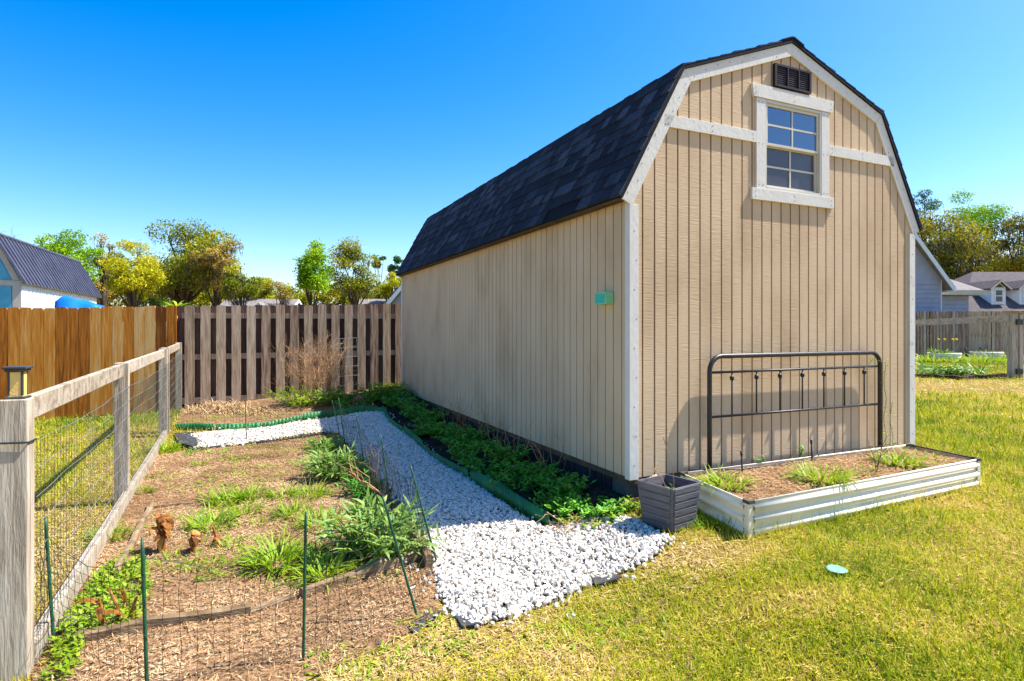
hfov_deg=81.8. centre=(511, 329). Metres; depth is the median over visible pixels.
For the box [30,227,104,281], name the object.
tree
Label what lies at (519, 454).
ferny weed
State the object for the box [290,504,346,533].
weed tuft
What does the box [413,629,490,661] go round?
weed
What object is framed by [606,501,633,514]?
broadleaf weed
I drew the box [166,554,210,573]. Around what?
weed tuft
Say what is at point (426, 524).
plant stake
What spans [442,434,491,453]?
ferny weed
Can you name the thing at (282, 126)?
sky
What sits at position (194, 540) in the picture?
dead plant
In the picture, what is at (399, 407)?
ferny weed
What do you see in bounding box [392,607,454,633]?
weed
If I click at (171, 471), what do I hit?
weed
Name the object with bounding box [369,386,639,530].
strip soil
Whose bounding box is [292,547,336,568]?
weed seedling
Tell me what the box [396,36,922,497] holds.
garden shed
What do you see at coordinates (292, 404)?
weed tuft
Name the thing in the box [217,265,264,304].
tree
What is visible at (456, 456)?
ferny weed
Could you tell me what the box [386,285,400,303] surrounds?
tan house
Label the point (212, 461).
weed
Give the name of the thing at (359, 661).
weed
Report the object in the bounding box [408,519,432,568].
border board
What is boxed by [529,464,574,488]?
ferny weed
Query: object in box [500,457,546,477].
ferny weed
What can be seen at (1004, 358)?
weed tuft
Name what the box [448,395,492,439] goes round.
dead stalks
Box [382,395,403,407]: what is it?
ferny weed
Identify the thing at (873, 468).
weed tuft
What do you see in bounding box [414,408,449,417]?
ferny weed
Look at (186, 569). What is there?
weed seedling
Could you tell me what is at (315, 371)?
dry bush
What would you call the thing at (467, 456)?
ferny weed
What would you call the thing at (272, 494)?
weed tuft
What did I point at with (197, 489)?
weed
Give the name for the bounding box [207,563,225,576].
weed seedling
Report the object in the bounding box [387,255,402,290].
tree
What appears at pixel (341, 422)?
plant stake
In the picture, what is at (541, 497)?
ferny weed
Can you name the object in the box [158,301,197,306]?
palm
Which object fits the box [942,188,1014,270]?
tree
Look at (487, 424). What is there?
dead stalks
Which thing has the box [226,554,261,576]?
weed seedling
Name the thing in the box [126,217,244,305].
tree
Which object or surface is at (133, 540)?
wooden pole
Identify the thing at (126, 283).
tree
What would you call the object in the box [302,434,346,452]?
leafy plant
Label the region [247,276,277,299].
tree
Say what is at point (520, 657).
thatch
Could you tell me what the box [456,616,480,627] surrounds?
landscape fabric
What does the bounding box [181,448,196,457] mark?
weed seedling
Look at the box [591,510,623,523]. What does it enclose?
broadleaf weed
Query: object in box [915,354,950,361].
weed tuft
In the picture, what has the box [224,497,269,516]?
weed tuft
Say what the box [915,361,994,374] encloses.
leafy plant
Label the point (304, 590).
plant stake
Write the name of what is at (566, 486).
ferny weed
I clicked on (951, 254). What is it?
tree
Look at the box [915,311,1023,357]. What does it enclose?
picket fence
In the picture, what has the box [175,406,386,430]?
lawn edging
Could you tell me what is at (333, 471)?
leafy plant
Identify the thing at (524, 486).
ferny weed
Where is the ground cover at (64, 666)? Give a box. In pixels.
[34,548,155,680]
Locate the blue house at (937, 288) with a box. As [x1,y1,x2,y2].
[915,233,986,355]
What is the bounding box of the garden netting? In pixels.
[37,400,435,680]
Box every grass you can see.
[180,397,279,417]
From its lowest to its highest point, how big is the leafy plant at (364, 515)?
0.407 m
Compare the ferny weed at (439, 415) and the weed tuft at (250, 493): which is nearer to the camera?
the weed tuft at (250, 493)
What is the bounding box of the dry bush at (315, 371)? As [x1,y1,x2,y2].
[267,330,356,405]
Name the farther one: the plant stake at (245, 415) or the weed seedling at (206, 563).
the plant stake at (245, 415)
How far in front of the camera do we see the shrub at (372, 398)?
8.90 m
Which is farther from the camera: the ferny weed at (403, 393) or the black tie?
the ferny weed at (403, 393)
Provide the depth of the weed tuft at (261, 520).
3.94 m
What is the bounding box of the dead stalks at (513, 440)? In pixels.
[496,414,535,459]
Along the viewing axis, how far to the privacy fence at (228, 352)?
9.62 m
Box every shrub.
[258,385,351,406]
[316,384,359,404]
[333,396,375,408]
[354,381,396,403]
[377,379,408,397]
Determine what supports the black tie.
attached to the wire fence at (20, 647)
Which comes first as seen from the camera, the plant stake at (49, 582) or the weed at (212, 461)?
the plant stake at (49, 582)
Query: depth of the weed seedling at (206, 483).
4.89 m
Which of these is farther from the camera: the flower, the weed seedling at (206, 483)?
the flower
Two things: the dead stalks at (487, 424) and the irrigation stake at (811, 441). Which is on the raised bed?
the irrigation stake at (811, 441)
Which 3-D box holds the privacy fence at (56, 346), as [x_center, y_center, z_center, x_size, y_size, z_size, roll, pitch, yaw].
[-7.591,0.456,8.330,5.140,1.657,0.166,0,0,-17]
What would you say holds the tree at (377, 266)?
on the ground at (719, 550)
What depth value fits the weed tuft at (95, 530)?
3.63 m
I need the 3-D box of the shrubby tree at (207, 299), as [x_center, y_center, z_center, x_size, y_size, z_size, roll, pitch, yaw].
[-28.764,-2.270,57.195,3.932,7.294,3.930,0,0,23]
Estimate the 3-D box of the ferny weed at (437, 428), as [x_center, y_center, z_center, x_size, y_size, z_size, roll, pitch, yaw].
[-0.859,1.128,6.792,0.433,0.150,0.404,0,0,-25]
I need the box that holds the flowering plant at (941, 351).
[923,348,953,352]
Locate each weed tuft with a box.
[75,515,144,546]
[135,483,159,494]
[140,438,188,454]
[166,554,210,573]
[176,505,241,534]
[187,446,206,452]
[195,483,257,508]
[212,532,250,548]
[224,481,276,502]
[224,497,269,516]
[225,526,322,582]
[247,514,277,526]
[260,483,302,501]
[264,580,295,590]
[265,491,318,522]
[277,538,365,593]
[287,401,309,407]
[288,478,337,500]
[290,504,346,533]
[297,538,333,557]
[686,462,767,494]
[687,508,731,531]
[775,457,864,493]
[828,463,880,475]
[859,443,939,470]
[912,449,959,460]
[915,353,971,362]
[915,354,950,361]
[942,354,1006,363]
[946,352,991,362]
[966,350,1023,362]
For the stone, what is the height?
0.092 m
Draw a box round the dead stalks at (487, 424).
[472,402,504,441]
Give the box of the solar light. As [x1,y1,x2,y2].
[1,366,33,399]
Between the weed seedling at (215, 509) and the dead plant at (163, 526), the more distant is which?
the weed seedling at (215, 509)
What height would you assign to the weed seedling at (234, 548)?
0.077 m
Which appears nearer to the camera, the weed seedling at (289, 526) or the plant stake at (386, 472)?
the weed seedling at (289, 526)
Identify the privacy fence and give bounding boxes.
[0,305,177,418]
[177,303,400,407]
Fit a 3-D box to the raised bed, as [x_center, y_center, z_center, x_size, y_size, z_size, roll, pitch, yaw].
[2.346,1.073,4.167,2.563,0.244,0.723,0,0,-24]
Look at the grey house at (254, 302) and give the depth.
50.90 m
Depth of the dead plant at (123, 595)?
2.55 m
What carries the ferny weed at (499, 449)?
on the strip soil at (594, 490)
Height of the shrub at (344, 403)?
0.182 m
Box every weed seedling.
[146,542,184,566]
[151,554,190,571]
[164,560,213,582]
[178,507,208,519]
[178,542,222,562]
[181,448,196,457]
[186,534,222,552]
[187,552,232,576]
[188,460,209,465]
[189,476,225,486]
[195,556,226,568]
[196,488,218,497]
[199,500,224,514]
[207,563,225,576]
[217,540,249,561]
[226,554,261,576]
[234,544,258,556]
[272,521,303,531]
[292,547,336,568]
[306,504,328,517]
[322,504,347,520]
[329,552,363,572]
[379,570,403,581]
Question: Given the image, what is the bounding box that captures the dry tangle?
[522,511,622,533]
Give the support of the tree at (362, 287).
on the ground at (719, 550)
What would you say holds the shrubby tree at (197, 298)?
on the ground at (719, 550)
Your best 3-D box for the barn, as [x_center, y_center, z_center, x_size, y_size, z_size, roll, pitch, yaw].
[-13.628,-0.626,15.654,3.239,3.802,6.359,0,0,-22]
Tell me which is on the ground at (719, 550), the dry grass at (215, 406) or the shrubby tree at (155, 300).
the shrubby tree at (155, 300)
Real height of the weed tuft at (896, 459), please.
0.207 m
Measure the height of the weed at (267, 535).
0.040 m
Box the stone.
[55,615,77,633]
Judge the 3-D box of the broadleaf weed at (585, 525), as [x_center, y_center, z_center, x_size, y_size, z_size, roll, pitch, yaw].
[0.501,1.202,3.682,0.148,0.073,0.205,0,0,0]
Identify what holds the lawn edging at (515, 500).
in the strip soil at (594, 490)
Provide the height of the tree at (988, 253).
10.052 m
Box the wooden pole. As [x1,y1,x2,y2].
[113,501,153,577]
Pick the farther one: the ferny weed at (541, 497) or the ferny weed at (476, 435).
the ferny weed at (476, 435)
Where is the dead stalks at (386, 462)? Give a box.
[361,439,401,497]
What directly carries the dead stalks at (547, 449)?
on the strip soil at (594, 490)
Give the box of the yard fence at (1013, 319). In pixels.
[915,310,1023,377]
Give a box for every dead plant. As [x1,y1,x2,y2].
[73,597,126,625]
[107,587,137,621]
[145,513,173,552]
[188,530,201,552]
[211,526,226,546]
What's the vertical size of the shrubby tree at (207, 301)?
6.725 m
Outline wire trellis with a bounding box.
[331,338,359,391]
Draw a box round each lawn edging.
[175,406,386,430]
[382,405,548,525]
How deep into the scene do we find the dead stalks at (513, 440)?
5.27 m
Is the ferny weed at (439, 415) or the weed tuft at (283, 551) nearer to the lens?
the weed tuft at (283, 551)
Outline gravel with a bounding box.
[176,411,684,627]
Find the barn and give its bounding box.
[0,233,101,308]
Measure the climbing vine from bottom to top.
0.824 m
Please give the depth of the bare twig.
4.07 m
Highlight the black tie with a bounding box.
[0,438,37,443]
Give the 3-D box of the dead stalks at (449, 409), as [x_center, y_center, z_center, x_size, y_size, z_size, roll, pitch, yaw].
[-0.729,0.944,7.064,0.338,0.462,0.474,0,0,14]
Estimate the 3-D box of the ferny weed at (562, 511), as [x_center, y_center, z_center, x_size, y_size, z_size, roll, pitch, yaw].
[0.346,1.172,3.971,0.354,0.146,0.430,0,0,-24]
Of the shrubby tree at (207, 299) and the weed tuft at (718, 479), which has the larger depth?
the shrubby tree at (207, 299)
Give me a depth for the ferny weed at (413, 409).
7.90 m
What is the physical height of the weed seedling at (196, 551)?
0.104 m
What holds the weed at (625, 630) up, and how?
on the ground at (719, 550)
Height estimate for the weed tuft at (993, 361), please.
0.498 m
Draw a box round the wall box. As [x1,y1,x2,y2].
[595,292,612,304]
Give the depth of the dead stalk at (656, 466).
3.66 m
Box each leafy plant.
[292,441,376,481]
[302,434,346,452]
[307,484,446,567]
[336,469,388,497]
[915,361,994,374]
[943,365,976,375]
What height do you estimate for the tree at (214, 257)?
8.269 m
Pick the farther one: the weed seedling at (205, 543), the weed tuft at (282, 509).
the weed tuft at (282, 509)
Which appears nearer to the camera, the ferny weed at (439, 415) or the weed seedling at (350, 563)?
the weed seedling at (350, 563)
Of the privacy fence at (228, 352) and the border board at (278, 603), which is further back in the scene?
the privacy fence at (228, 352)
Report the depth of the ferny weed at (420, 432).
6.81 m
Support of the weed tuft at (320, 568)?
on the ground at (719, 550)
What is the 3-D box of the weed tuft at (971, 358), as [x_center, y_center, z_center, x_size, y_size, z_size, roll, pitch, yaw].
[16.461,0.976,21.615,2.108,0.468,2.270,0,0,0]
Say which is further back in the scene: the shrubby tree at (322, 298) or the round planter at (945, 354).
the shrubby tree at (322, 298)
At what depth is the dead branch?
4.27 m
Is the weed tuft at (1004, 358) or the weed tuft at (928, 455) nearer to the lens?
the weed tuft at (928, 455)
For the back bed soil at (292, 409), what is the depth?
8.30 m
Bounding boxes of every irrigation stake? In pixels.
[740,451,742,472]
[810,439,812,460]
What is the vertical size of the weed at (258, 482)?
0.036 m
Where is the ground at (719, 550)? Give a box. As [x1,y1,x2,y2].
[23,350,1023,680]
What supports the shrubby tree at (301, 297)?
on the ground at (719, 550)
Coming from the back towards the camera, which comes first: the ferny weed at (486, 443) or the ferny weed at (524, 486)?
the ferny weed at (486, 443)
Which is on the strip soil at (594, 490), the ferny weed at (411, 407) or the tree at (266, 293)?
the ferny weed at (411, 407)
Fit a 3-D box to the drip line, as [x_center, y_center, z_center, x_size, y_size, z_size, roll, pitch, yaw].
[2.292,0.965,4.511,2.317,0.031,0.180,0,0,-26]
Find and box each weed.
[151,512,191,520]
[153,470,187,474]
[165,482,223,491]
[187,457,238,463]
[194,570,226,580]
[203,469,246,477]
[225,455,257,459]
[241,478,275,485]
[246,530,292,541]
[249,463,286,469]
[300,639,412,680]
[381,388,413,395]
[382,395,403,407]
[384,389,416,396]
[386,385,410,393]
[389,394,416,400]
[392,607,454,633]
[393,399,416,409]
[399,411,423,418]
[401,404,426,411]
[401,405,425,416]
[403,426,426,436]
[409,419,445,430]
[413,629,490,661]
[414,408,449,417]
[418,408,447,419]
[420,421,448,434]
[423,425,448,436]
[431,430,462,440]
[438,436,485,447]
[439,422,471,435]
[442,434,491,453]
[446,441,483,460]
[448,426,476,440]
[451,453,489,468]
[455,425,493,441]
[459,457,511,474]
[471,438,510,451]
[481,437,528,462]
[481,443,531,461]
[485,467,518,481]
[487,468,546,492]
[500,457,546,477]
[515,460,564,477]
[516,621,611,654]
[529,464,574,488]
[529,492,589,516]
[533,487,584,509]
[535,471,595,496]
[553,492,628,519]
[556,513,580,523]
[559,608,616,630]
[581,514,603,528]
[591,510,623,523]
[598,610,686,646]
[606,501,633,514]
[623,495,640,510]
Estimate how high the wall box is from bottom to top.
0.085 m
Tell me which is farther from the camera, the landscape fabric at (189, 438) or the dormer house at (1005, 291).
the dormer house at (1005, 291)
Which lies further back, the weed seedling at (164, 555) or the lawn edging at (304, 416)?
the lawn edging at (304, 416)
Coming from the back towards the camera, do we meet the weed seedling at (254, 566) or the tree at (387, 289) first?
the tree at (387, 289)
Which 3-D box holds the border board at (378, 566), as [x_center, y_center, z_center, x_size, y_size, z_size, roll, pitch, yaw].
[-0.745,1.257,3.057,0.710,0.117,0.058,0,0,-44]
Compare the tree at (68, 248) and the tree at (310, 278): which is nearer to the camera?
the tree at (310, 278)
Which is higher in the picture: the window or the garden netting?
the window
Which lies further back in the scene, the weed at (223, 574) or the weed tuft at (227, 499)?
the weed tuft at (227, 499)
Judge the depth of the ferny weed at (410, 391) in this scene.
8.97 m
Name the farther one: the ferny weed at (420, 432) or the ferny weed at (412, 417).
the ferny weed at (412, 417)
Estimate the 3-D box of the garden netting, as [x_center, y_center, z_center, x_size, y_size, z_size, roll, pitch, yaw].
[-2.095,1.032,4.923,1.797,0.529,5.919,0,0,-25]
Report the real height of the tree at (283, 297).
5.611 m
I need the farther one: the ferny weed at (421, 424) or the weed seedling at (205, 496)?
the ferny weed at (421, 424)
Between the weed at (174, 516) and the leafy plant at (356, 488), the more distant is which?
the leafy plant at (356, 488)
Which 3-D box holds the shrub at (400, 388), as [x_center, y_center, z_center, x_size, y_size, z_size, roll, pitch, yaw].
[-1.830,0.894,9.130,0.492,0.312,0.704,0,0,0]
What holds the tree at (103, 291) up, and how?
on the ground at (719, 550)
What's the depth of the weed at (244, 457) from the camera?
5.87 m
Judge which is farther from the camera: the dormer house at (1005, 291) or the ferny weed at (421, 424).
the dormer house at (1005, 291)
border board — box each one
[75,603,250,643]
[154,488,263,508]
[192,432,326,450]
[250,594,294,615]
[264,480,320,489]
[299,548,420,597]
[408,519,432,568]
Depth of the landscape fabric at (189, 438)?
6.59 m
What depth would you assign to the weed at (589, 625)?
2.61 m
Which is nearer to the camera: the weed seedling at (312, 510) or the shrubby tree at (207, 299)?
the weed seedling at (312, 510)
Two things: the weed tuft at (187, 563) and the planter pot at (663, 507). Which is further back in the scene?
the planter pot at (663, 507)
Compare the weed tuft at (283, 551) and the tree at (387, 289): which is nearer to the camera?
the weed tuft at (283, 551)
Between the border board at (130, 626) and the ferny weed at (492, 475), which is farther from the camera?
the ferny weed at (492, 475)
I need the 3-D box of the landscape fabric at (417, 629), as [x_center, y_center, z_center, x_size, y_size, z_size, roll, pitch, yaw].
[-0.377,1.270,2.587,0.061,0.016,0.212,0,0,28]
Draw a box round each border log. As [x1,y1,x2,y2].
[915,374,957,378]
[955,373,1006,379]
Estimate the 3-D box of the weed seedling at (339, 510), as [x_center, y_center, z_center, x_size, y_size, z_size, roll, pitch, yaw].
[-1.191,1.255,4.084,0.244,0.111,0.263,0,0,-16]
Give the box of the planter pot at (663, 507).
[637,474,700,532]
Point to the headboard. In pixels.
(713, 360)
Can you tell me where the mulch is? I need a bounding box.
[28,433,439,680]
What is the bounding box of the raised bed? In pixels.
[680,443,980,538]
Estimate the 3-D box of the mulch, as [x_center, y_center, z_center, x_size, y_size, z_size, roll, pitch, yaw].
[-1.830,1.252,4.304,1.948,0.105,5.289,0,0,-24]
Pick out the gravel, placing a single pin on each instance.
(460, 497)
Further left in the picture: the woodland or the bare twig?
the woodland
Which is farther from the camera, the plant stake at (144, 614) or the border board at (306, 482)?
the border board at (306, 482)
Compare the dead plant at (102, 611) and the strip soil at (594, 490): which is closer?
the dead plant at (102, 611)
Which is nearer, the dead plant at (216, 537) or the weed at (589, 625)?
the weed at (589, 625)
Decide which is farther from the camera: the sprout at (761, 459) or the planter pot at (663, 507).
the sprout at (761, 459)
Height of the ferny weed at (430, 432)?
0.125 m
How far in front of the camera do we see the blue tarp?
12.24 m
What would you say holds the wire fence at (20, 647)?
on the ground at (719, 550)
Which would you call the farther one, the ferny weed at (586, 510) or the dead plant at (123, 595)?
the ferny weed at (586, 510)
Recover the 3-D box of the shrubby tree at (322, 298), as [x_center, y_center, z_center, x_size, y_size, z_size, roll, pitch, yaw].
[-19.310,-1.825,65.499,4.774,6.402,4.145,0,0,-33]
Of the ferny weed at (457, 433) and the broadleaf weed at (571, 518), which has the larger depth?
the ferny weed at (457, 433)
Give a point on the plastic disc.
(834, 568)
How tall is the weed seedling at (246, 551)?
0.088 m
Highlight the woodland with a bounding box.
[94,255,398,307]
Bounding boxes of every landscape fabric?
[174,432,201,445]
[407,610,441,632]
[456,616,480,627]
[592,574,621,585]
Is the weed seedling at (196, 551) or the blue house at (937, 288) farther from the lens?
the blue house at (937, 288)
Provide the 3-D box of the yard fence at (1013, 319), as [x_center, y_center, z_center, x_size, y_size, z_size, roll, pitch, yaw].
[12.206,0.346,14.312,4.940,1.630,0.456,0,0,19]
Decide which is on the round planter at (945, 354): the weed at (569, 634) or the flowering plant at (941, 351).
the flowering plant at (941, 351)
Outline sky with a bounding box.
[0,0,1023,306]
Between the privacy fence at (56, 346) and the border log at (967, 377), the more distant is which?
the border log at (967, 377)
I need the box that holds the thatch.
[34,453,720,680]
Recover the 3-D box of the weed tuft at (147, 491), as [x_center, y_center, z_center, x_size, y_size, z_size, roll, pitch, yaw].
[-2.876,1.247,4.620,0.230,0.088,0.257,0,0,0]
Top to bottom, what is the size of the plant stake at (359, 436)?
0.606 m
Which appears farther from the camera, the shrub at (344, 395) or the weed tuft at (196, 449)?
the shrub at (344, 395)
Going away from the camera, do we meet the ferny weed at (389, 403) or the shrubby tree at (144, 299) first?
the ferny weed at (389, 403)
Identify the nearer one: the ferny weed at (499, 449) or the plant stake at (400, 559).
the plant stake at (400, 559)
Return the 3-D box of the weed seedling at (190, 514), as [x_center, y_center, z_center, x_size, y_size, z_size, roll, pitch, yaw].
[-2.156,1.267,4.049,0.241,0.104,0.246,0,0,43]
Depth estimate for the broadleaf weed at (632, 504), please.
3.88 m
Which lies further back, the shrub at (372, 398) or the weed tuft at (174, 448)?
the shrub at (372, 398)
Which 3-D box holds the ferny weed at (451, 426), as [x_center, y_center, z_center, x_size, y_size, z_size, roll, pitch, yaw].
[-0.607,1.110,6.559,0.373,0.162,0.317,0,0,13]
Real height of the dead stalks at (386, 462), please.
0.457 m
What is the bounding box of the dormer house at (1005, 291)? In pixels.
[954,272,1023,349]
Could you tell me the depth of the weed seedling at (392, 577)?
3.04 m
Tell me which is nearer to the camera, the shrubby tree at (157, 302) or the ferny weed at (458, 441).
the ferny weed at (458, 441)
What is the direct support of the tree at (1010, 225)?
on the ground at (719, 550)
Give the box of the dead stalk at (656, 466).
[651,437,674,486]
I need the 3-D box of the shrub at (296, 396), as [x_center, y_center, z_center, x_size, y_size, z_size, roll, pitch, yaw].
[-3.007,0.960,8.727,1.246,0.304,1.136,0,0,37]
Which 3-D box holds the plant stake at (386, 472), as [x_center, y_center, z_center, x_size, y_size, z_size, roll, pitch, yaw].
[-0.893,1.048,4.221,0.093,0.599,0.010,0,0,0]
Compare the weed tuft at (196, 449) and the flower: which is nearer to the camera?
the weed tuft at (196, 449)
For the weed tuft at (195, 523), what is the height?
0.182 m
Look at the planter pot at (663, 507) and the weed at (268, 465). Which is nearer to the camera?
the planter pot at (663, 507)
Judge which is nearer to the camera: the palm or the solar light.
the solar light
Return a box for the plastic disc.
[826,565,847,573]
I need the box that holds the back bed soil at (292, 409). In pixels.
[177,388,377,429]
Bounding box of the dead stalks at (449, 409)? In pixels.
[438,395,462,424]
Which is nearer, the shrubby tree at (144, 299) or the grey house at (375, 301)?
the grey house at (375, 301)
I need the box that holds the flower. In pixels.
[936,338,957,351]
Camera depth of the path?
3.08 m
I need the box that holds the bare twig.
[865,435,895,472]
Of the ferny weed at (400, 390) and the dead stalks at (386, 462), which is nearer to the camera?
the dead stalks at (386, 462)
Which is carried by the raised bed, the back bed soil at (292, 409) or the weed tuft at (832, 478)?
the weed tuft at (832, 478)
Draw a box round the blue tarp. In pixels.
[54,296,101,308]
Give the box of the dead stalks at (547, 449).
[522,418,566,469]
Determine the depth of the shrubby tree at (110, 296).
60.47 m
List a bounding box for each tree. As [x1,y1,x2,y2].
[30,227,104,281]
[90,232,115,305]
[94,274,136,305]
[98,238,168,307]
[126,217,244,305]
[131,274,165,306]
[136,293,152,306]
[136,296,168,306]
[178,288,205,305]
[183,238,243,305]
[197,287,237,302]
[198,286,212,306]
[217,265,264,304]
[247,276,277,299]
[268,281,293,304]
[284,287,312,304]
[292,237,338,304]
[317,286,348,304]
[323,236,383,304]
[371,255,386,298]
[375,272,400,301]
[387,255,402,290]
[913,189,943,240]
[917,208,1003,279]
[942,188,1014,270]
[962,240,1014,271]
[976,211,1023,271]
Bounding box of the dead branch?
[337,454,385,496]
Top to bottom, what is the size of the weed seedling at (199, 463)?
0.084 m
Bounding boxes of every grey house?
[220,299,301,305]
[358,299,387,303]
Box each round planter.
[926,352,961,361]
[968,351,1003,358]
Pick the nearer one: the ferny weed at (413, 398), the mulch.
the mulch
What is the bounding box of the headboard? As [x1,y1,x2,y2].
[707,350,881,468]
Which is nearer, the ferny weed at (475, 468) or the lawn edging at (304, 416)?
the ferny weed at (475, 468)
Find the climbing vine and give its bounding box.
[865,358,895,445]
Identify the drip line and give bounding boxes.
[688,443,895,470]
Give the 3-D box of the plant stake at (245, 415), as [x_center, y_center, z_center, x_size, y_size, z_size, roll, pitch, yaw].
[-2.974,1.034,6.610,0.023,0.551,0.009,0,0,0]
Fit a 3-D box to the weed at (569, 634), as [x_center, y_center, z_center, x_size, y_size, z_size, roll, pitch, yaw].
[0.228,1.286,2.478,0.420,0.036,0.244,0,0,0]
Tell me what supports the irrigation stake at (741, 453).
on the raised bed
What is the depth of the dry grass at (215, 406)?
8.42 m
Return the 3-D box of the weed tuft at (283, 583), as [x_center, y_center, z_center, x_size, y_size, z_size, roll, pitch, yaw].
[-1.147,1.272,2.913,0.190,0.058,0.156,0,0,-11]
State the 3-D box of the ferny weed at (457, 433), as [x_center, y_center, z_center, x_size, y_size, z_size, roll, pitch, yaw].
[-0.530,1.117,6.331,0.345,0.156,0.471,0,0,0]
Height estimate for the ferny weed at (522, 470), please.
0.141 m
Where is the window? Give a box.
[750,82,833,208]
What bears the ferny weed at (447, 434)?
on the strip soil at (594, 490)
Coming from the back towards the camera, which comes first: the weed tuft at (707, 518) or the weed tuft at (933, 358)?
the weed tuft at (933, 358)
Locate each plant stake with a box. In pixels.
[45,518,54,643]
[140,538,148,680]
[245,399,246,438]
[302,511,306,660]
[338,398,345,446]
[356,414,363,460]
[380,435,391,510]
[382,496,416,614]
[410,465,436,560]
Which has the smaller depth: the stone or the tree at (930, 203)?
the stone
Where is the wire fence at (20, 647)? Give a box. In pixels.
[0,342,182,680]
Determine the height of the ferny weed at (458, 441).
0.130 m
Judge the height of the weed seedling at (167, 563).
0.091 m
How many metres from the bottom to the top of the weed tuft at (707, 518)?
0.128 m
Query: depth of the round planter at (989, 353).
22.20 m
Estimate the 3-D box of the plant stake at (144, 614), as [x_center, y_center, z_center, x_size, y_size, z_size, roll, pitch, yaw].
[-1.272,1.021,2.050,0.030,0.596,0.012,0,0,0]
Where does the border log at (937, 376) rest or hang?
on the ground at (719, 550)
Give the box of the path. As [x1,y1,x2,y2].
[200,431,668,621]
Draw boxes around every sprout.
[753,455,764,462]
[797,445,804,456]

